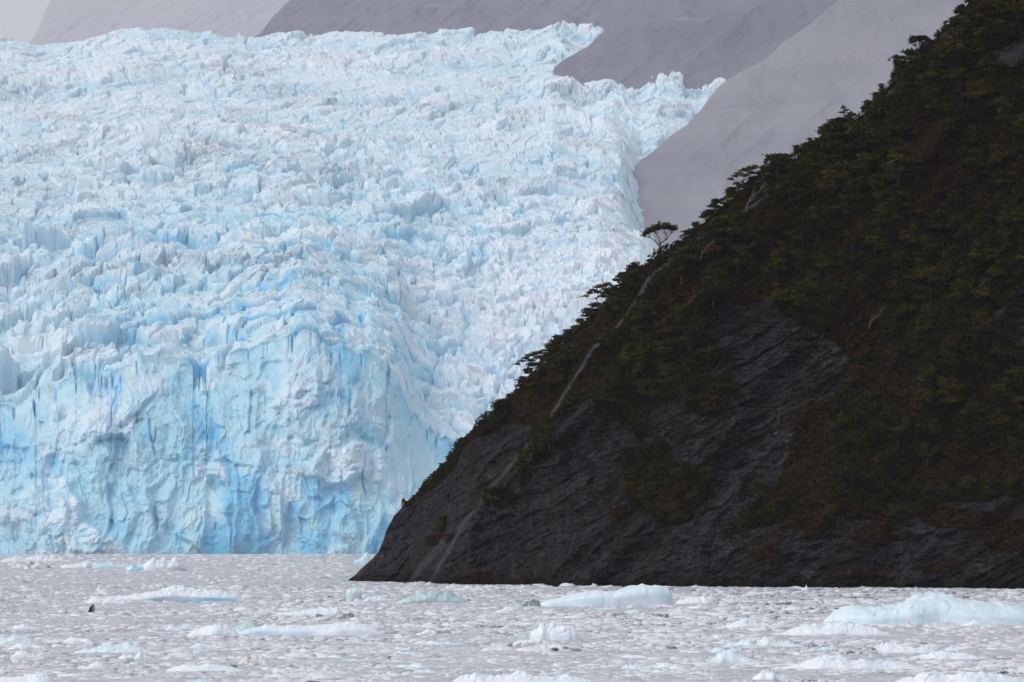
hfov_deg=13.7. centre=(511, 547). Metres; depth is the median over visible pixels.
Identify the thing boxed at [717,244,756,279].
beech tree
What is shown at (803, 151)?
beech tree
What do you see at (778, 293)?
beech tree
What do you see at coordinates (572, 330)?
beech tree
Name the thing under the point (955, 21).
beech tree
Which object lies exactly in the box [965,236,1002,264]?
beech tree
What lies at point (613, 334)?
beech tree
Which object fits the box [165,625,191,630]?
ice floe
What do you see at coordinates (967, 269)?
beech tree
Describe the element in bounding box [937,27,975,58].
beech tree
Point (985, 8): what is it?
beech tree
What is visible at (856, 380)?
beech tree
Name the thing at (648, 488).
beech tree
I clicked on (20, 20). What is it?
sky
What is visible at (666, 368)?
beech tree
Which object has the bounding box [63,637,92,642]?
ice floe
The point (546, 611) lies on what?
ice floe
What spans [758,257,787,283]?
beech tree
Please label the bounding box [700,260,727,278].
beech tree
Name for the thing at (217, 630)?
ice floe
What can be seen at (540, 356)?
beech tree
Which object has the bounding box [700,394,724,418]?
beech tree
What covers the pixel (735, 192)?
beech tree
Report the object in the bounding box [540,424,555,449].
beech tree
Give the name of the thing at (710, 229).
beech tree
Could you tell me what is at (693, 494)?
beech tree
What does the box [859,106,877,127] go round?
beech tree
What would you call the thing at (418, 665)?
ice floe
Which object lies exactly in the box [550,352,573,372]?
beech tree
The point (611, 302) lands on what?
beech tree
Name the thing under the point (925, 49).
beech tree
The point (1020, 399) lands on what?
beech tree
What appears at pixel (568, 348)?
beech tree
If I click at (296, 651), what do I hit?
brash ice
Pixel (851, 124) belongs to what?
beech tree
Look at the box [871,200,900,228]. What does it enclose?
beech tree
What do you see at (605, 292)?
beech tree
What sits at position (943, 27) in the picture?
beech tree
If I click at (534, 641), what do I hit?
ice floe
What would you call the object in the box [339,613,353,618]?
ice chunk
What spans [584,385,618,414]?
beech tree
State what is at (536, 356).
leaning tree
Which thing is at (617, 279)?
beech tree
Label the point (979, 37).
beech tree
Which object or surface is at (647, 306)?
beech tree
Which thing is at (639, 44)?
mountain
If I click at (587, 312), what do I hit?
beech tree
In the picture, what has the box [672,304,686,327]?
beech tree
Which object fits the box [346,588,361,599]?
ice block
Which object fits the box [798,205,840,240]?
beech tree
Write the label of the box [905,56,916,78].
beech tree
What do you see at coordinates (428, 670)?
ice floe
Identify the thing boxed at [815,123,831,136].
beech tree
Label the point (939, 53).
beech tree
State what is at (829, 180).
beech tree
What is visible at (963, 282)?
beech tree
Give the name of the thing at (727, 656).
ice floe
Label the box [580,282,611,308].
leaning tree
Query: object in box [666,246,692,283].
beech tree
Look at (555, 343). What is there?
beech tree
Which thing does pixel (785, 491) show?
beech tree
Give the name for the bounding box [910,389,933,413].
beech tree
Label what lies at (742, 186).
beech tree
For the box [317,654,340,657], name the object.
ice floe
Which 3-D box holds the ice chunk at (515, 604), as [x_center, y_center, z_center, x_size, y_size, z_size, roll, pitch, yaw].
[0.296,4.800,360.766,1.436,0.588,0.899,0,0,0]
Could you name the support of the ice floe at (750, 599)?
on the water
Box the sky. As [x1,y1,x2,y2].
[0,0,50,42]
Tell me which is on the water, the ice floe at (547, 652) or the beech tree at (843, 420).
the ice floe at (547, 652)
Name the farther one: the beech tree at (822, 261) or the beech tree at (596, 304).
the beech tree at (596, 304)
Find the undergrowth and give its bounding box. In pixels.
[401,0,1023,586]
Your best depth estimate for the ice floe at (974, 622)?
267.94 m
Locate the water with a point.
(438, 633)
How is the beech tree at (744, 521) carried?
on the cliff
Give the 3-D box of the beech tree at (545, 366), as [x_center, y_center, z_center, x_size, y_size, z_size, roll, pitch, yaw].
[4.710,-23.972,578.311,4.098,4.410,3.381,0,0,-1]
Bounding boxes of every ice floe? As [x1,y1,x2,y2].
[0,551,66,561]
[0,634,35,644]
[0,673,55,681]
[7,643,42,649]
[10,649,43,658]
[12,624,37,628]
[54,628,71,629]
[57,673,85,676]
[60,560,92,567]
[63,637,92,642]
[74,642,150,653]
[78,660,105,668]
[85,596,128,603]
[92,562,138,568]
[119,651,149,660]
[137,636,158,638]
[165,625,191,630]
[166,663,241,671]
[185,679,210,681]
[187,624,238,636]
[190,643,219,647]
[199,603,221,606]
[229,621,259,629]
[237,621,384,635]
[238,653,268,664]
[276,606,343,614]
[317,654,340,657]
[329,658,349,660]
[364,595,386,601]
[394,647,411,649]
[398,650,415,654]
[401,663,427,667]
[412,669,432,672]
[414,640,437,643]
[416,629,437,634]
[436,628,451,630]
[436,641,462,644]
[452,670,591,681]
[481,644,514,650]
[495,608,514,611]
[513,639,529,645]
[518,632,529,639]
[528,638,546,642]
[530,622,579,639]
[541,651,556,654]
[542,610,559,613]
[564,615,585,618]
[619,654,647,657]
[621,664,649,668]
[623,609,639,612]
[654,662,682,667]
[676,595,712,603]
[688,605,705,608]
[710,647,740,652]
[712,618,762,627]
[714,650,755,662]
[721,597,764,601]
[724,639,761,647]
[752,670,789,680]
[757,636,804,647]
[771,655,921,669]
[784,622,890,635]
[807,646,838,651]
[878,642,941,652]
[894,671,1023,681]
[909,651,981,659]
[945,648,960,650]
[957,619,981,626]
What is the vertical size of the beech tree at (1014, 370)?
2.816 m
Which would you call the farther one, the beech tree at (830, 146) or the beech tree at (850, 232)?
the beech tree at (830, 146)
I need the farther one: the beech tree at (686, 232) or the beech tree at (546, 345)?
the beech tree at (546, 345)
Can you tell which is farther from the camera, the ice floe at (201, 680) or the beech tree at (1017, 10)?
the beech tree at (1017, 10)
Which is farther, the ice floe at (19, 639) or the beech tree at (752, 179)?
the beech tree at (752, 179)
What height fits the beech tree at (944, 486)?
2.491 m
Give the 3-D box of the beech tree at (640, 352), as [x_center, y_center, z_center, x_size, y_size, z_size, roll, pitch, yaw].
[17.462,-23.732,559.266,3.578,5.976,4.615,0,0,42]
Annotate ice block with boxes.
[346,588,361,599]
[354,553,373,564]
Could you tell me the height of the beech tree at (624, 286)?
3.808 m
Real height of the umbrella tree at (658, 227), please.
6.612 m
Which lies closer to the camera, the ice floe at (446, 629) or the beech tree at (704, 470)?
the ice floe at (446, 629)
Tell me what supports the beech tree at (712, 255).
on the cliff
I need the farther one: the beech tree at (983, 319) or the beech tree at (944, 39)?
the beech tree at (944, 39)
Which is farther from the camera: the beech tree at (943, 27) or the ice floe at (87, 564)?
the ice floe at (87, 564)
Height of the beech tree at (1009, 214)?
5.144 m
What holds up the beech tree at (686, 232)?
on the cliff
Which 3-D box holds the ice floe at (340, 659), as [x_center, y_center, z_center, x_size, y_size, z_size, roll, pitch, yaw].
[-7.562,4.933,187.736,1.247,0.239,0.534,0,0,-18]
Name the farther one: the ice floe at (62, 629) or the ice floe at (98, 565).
the ice floe at (98, 565)
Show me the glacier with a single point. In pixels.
(290, 292)
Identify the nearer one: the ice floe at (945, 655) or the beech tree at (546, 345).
the ice floe at (945, 655)
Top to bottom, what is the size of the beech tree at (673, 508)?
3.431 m
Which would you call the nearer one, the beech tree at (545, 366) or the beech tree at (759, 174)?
the beech tree at (759, 174)
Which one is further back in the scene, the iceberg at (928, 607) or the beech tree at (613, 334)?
the beech tree at (613, 334)
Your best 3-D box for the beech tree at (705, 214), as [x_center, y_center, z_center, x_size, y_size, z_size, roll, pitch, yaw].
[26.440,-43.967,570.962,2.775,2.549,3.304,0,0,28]
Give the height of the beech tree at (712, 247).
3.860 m
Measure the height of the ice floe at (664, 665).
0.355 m
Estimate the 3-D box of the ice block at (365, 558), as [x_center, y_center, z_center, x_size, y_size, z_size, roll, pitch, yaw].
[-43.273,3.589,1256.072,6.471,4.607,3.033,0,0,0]
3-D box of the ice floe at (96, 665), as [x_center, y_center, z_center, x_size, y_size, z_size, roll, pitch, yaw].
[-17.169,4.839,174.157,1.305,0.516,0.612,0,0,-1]
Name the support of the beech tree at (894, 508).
on the cliff
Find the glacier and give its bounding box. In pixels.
[0,20,725,553]
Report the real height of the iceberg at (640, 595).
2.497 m
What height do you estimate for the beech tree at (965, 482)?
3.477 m
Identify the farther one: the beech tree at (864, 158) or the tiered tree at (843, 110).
the tiered tree at (843, 110)
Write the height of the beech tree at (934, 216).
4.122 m
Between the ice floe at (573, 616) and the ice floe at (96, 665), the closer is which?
the ice floe at (96, 665)
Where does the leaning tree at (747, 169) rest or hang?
on the cliff
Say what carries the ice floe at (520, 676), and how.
on the water
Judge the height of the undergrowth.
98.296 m
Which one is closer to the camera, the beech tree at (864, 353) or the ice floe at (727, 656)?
the ice floe at (727, 656)
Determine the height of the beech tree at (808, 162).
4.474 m
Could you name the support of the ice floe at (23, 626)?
on the water
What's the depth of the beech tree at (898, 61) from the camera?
566.20 m
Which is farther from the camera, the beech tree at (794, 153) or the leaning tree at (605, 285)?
the leaning tree at (605, 285)
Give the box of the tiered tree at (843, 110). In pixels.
[837,105,853,121]
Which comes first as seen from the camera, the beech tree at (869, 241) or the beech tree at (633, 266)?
the beech tree at (869, 241)
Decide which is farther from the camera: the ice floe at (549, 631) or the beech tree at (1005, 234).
the beech tree at (1005, 234)
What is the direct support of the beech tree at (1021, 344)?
on the cliff
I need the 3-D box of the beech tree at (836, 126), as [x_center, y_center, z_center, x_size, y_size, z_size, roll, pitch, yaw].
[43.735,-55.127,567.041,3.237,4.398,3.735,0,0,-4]
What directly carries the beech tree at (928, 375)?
on the cliff
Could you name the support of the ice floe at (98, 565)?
on the water
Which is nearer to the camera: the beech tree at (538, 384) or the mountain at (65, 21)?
the beech tree at (538, 384)
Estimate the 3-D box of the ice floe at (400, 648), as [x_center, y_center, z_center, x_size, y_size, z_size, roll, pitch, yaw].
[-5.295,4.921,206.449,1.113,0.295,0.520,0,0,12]
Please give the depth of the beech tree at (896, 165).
556.71 m
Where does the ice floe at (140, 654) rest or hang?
on the water
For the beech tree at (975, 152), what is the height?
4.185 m
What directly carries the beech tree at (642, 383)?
on the cliff
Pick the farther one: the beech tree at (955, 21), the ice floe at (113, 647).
the beech tree at (955, 21)
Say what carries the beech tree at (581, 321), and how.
on the cliff
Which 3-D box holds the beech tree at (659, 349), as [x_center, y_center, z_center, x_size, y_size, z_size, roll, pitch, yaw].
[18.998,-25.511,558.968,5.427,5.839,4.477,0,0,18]
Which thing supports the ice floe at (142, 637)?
on the water
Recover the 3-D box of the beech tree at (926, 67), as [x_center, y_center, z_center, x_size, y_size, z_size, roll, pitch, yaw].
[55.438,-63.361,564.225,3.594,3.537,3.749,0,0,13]
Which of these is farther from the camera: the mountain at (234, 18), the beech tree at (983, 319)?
the mountain at (234, 18)
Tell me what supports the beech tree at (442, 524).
on the cliff
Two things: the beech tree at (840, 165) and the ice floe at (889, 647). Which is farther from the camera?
the beech tree at (840, 165)
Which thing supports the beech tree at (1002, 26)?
on the cliff
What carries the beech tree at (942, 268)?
on the cliff
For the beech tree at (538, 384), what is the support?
on the cliff
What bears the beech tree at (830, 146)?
on the cliff
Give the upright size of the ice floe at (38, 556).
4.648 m
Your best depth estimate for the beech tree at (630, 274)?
573.06 m
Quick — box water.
[0,554,1023,681]
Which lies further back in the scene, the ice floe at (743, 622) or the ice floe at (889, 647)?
the ice floe at (743, 622)
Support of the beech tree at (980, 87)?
on the cliff
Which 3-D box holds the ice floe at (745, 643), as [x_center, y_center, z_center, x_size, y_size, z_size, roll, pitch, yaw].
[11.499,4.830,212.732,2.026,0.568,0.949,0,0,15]
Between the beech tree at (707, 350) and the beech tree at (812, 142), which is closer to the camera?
the beech tree at (707, 350)
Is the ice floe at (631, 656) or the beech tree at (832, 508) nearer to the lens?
the ice floe at (631, 656)
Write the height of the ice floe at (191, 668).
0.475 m
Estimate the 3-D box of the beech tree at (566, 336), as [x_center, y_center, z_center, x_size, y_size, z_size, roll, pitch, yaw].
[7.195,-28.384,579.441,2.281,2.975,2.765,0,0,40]
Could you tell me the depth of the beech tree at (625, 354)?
559.67 m
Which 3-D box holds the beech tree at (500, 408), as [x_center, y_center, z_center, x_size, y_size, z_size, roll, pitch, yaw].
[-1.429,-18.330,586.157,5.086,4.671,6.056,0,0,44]
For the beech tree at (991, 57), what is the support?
on the cliff
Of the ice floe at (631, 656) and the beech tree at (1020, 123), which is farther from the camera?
the beech tree at (1020, 123)
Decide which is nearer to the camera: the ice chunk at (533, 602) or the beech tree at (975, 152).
the ice chunk at (533, 602)
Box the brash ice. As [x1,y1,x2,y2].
[0,553,1023,681]
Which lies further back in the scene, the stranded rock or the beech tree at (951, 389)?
the beech tree at (951, 389)
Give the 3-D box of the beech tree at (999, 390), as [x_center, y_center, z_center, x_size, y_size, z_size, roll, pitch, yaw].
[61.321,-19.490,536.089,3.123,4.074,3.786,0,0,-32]
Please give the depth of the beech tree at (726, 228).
562.86 m
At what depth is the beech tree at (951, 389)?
537.77 m
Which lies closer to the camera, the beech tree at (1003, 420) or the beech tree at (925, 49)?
the beech tree at (1003, 420)
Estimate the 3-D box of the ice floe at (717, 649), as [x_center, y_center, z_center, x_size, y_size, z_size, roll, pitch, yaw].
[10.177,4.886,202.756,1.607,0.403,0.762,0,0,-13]
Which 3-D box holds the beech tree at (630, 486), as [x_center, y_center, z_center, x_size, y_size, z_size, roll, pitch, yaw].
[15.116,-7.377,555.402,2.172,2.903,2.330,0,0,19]
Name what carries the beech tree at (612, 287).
on the cliff
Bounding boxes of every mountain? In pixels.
[29,0,196,45]
[167,0,289,39]
[255,0,630,36]
[553,0,837,89]
[632,0,967,250]
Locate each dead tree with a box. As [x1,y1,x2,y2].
[700,237,718,258]
[745,180,766,211]
[869,306,885,327]
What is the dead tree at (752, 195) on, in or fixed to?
on the cliff
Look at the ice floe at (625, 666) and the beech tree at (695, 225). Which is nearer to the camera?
the ice floe at (625, 666)
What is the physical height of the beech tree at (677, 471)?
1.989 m
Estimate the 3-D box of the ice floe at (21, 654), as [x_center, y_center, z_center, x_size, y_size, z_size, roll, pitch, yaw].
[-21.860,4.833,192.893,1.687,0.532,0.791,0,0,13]
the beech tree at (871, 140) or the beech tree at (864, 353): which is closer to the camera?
the beech tree at (864, 353)
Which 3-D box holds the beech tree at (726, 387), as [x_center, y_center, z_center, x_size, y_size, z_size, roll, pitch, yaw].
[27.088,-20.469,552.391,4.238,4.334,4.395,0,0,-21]
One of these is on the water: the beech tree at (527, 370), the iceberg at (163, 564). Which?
the iceberg at (163, 564)
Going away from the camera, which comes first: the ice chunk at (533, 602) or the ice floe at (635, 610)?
the ice floe at (635, 610)
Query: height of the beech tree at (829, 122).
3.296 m
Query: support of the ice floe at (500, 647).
on the water
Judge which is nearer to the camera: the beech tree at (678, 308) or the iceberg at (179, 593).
the iceberg at (179, 593)
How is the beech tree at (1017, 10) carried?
on the cliff
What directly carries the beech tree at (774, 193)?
on the cliff
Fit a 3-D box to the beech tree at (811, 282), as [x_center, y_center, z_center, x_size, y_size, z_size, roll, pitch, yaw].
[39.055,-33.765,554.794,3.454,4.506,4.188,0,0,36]
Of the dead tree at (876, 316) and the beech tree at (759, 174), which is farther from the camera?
the beech tree at (759, 174)
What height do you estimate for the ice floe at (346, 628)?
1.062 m
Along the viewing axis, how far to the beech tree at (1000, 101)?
555.19 m
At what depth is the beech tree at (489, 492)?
574.36 m
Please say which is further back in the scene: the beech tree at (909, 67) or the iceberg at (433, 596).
the beech tree at (909, 67)
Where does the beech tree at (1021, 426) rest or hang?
on the cliff
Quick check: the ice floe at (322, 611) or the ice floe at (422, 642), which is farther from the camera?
the ice floe at (322, 611)
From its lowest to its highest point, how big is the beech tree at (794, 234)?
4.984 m
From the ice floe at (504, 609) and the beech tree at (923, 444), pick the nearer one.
the ice floe at (504, 609)
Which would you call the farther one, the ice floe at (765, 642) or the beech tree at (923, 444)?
the beech tree at (923, 444)
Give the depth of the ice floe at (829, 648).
206.12 m
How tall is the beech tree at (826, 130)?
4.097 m
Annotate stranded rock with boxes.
[88,604,94,612]
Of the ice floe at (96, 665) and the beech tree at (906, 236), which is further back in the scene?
the beech tree at (906, 236)
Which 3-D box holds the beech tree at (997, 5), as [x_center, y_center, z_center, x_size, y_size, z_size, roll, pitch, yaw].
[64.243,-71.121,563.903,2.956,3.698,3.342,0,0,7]
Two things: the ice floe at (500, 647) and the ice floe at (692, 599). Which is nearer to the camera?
the ice floe at (500, 647)
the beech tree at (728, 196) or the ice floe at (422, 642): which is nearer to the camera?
the ice floe at (422, 642)
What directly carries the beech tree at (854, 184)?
on the cliff
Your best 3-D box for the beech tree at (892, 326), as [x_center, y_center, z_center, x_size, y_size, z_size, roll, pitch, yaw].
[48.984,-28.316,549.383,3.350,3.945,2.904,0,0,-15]
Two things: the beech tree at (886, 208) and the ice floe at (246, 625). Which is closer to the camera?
the ice floe at (246, 625)
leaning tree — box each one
[514,351,541,374]
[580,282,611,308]
[727,164,760,190]
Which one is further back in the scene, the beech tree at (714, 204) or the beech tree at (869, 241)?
the beech tree at (714, 204)
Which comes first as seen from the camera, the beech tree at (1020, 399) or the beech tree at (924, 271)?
the beech tree at (1020, 399)
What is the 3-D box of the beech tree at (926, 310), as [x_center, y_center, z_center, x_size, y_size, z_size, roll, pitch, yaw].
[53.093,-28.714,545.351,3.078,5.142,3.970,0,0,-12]
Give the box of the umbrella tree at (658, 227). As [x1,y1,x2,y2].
[640,221,677,257]
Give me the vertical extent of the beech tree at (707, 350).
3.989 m
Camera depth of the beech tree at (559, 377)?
575.64 m
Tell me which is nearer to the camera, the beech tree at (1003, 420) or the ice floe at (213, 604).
the ice floe at (213, 604)
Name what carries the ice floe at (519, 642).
on the water
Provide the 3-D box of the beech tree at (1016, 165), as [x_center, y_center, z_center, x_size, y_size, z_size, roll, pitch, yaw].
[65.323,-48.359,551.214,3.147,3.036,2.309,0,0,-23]
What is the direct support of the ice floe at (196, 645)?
on the water
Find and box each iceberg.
[111,584,247,601]
[126,555,187,570]
[398,590,468,603]
[540,584,672,606]
[824,591,1023,624]
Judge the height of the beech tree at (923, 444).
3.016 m
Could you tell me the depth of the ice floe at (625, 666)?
174.35 m
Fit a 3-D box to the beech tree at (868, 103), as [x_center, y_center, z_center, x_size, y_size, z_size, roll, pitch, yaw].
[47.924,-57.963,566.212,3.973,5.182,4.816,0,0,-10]
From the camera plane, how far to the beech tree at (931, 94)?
560.10 m
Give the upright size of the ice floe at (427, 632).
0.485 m
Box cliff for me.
[347,0,1023,588]
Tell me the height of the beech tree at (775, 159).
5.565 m
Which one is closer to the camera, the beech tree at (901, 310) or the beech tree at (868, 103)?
the beech tree at (901, 310)
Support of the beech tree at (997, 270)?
on the cliff
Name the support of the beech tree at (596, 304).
on the cliff
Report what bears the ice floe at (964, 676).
on the water
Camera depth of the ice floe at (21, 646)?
208.86 m
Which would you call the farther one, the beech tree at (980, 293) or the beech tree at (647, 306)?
the beech tree at (647, 306)
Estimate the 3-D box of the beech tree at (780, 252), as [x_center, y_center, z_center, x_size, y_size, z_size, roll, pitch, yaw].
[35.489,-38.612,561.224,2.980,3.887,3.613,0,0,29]
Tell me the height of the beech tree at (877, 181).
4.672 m
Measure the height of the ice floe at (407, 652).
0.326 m
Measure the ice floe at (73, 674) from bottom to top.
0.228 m
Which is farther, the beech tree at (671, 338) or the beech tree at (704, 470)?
the beech tree at (671, 338)
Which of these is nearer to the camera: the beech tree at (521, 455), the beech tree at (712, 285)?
the beech tree at (712, 285)
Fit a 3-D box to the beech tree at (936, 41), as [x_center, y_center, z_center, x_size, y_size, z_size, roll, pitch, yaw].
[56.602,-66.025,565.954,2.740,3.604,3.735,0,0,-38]
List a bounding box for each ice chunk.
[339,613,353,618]
[509,601,522,606]
[523,599,540,606]
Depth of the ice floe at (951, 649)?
205.48 m
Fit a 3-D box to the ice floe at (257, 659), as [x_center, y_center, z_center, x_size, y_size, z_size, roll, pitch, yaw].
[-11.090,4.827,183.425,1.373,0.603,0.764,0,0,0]
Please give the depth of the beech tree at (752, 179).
570.49 m
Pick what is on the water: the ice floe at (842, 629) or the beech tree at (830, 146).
the ice floe at (842, 629)
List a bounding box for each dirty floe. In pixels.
[24,560,51,568]
[515,641,584,650]
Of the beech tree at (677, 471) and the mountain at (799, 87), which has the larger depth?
the mountain at (799, 87)
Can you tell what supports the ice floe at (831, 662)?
on the water
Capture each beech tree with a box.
[432,514,445,535]
[482,486,498,508]
[483,398,516,419]
[512,450,526,478]
[513,375,527,386]
[521,362,537,378]
[528,370,547,390]
[532,356,554,377]
[534,355,543,368]
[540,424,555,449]
[541,342,554,357]
[541,350,555,362]
[543,334,563,351]
[545,367,566,382]
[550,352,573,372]
[553,344,582,361]
[555,329,572,341]
[562,325,577,334]
[571,317,585,328]
[579,303,595,317]
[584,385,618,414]
[589,302,601,311]
[593,327,626,351]
[598,289,614,300]
[601,296,623,317]
[609,284,619,292]
[612,272,625,281]
[614,343,635,375]
[619,278,633,296]
[619,480,636,495]
[620,270,641,286]
[624,261,639,271]
[631,299,657,321]
[631,345,650,378]
[633,378,661,400]
[636,481,657,498]
[644,333,672,357]
[655,362,678,382]
[658,325,677,345]
[663,503,685,520]
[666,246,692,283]
[669,467,682,474]
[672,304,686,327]
[678,229,691,240]
[678,244,718,265]
[685,486,705,502]
[688,221,700,231]
[695,240,722,256]
[695,345,718,365]
[698,210,715,220]
[698,221,731,253]
[699,268,731,307]
[699,466,714,485]
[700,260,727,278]
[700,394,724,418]
[704,373,738,396]
[706,198,725,212]
[712,214,745,234]
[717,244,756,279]
[720,189,732,204]
[723,181,741,197]
[737,181,751,191]
[737,517,752,534]
[743,175,762,187]
[749,479,768,497]
[756,165,772,181]
[757,152,791,184]
[757,186,785,206]
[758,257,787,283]
[765,282,789,305]
[770,241,791,257]
[775,475,784,484]
[777,488,791,509]
[783,217,816,246]
[784,282,812,310]
[787,144,801,160]
[795,143,809,154]
[797,272,824,291]
[798,152,816,176]
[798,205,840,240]
[800,137,813,148]
[808,137,820,146]
[809,253,831,268]
[814,169,849,196]
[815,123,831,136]
[819,127,839,142]
[820,132,851,159]
[822,504,840,525]
[824,119,838,133]
[829,161,853,184]
[829,411,852,427]
[830,117,849,132]
[835,110,870,139]
[839,127,876,151]
[843,177,867,209]
[843,229,860,252]
[843,364,871,387]
[851,152,879,172]
[852,347,873,365]
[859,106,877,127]
[860,92,890,116]
[861,130,880,146]
[862,227,890,251]
[867,173,890,198]
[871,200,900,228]
[876,153,916,185]
[877,83,885,94]
[880,313,906,334]
[885,503,900,521]
[887,191,914,207]
[888,54,911,84]
[888,140,910,154]
[893,304,917,318]
[896,417,909,442]
[897,223,922,250]
[899,34,933,57]
[904,256,935,293]
[905,53,939,75]
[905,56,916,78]
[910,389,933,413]
[914,367,942,389]
[916,303,937,333]
[918,56,942,72]
[919,86,947,120]
[920,441,935,464]
[921,59,949,81]
[925,209,953,228]
[927,259,957,285]
[928,37,943,54]
[931,43,954,62]
[933,29,941,36]
[933,34,954,48]
[934,377,964,408]
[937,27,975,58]
[938,480,951,489]
[940,20,952,30]
[946,7,979,34]
[948,274,976,304]
[953,262,982,276]
[955,475,979,492]
[959,401,982,421]
[961,79,997,109]
[961,148,988,169]
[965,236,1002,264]
[968,27,987,61]
[970,2,993,21]
[970,277,1002,299]
[970,311,994,340]
[975,51,1009,72]
[976,18,1017,46]
[983,142,1008,168]
[986,96,1016,122]
[986,259,1008,275]
[988,0,1008,15]
[988,408,1013,427]
[990,377,1012,399]
[995,199,1023,225]
[996,0,1023,26]
[997,228,1013,256]
[1002,366,1023,377]
[1004,477,1019,490]
[1007,162,1023,176]
[1008,396,1023,409]
[1009,113,1023,133]
[1013,245,1023,260]
[1016,341,1023,352]
[1017,423,1023,430]
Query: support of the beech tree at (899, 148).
on the cliff
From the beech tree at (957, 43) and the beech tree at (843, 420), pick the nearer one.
the beech tree at (843, 420)
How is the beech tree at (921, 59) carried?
on the cliff
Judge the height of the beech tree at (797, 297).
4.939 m
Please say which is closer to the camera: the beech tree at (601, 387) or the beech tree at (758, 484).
the beech tree at (758, 484)
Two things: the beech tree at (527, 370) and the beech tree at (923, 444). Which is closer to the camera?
the beech tree at (923, 444)
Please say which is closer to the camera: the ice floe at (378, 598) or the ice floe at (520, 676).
the ice floe at (520, 676)
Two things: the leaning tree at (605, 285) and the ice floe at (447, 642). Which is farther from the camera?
the leaning tree at (605, 285)
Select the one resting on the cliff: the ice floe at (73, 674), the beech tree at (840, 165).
the beech tree at (840, 165)
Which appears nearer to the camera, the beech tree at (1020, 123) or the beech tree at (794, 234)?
the beech tree at (1020, 123)
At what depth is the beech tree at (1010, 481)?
527.61 m
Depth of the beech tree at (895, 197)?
554.86 m
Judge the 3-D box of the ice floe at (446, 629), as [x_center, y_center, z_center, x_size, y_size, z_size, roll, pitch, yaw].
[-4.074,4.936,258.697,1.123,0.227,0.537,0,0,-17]
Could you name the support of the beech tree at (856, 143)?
on the cliff
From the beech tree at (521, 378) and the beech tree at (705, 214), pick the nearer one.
the beech tree at (705, 214)
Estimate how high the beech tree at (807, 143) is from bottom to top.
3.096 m
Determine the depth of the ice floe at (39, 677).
155.87 m
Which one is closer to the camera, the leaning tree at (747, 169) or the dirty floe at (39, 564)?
the leaning tree at (747, 169)
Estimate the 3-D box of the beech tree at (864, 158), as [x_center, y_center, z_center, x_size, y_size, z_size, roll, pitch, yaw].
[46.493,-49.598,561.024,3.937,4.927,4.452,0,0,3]
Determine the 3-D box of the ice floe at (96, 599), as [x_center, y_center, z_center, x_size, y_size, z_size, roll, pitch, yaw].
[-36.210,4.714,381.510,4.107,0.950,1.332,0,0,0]
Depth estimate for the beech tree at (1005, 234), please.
544.44 m
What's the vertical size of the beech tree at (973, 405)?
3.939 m
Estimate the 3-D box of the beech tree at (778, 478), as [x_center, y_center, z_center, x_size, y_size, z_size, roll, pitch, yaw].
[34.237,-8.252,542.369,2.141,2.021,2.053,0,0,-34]
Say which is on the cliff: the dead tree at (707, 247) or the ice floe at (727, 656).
the dead tree at (707, 247)
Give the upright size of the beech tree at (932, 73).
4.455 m
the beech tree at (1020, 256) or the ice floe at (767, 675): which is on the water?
the ice floe at (767, 675)
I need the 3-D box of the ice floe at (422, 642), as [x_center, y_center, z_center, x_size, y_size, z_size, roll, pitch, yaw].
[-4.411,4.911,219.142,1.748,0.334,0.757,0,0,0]
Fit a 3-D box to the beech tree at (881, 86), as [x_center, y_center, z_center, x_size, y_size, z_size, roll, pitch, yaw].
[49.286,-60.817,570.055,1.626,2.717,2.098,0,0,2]
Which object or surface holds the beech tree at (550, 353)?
on the cliff
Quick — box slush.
[0,554,1023,681]
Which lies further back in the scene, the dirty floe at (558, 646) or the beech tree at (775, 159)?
the beech tree at (775, 159)
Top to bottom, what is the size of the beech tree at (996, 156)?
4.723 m
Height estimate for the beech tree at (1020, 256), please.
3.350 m
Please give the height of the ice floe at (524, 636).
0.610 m
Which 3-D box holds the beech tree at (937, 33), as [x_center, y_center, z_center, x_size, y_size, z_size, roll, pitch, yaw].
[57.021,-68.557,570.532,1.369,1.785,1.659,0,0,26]
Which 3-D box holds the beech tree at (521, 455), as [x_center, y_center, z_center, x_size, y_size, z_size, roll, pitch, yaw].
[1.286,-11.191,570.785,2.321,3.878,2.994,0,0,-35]
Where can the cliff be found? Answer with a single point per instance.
(553, 524)
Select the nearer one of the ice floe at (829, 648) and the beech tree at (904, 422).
the ice floe at (829, 648)
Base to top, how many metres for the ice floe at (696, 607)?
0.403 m
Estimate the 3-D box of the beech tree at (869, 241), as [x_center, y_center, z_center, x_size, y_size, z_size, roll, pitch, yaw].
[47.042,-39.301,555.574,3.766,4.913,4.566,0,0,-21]

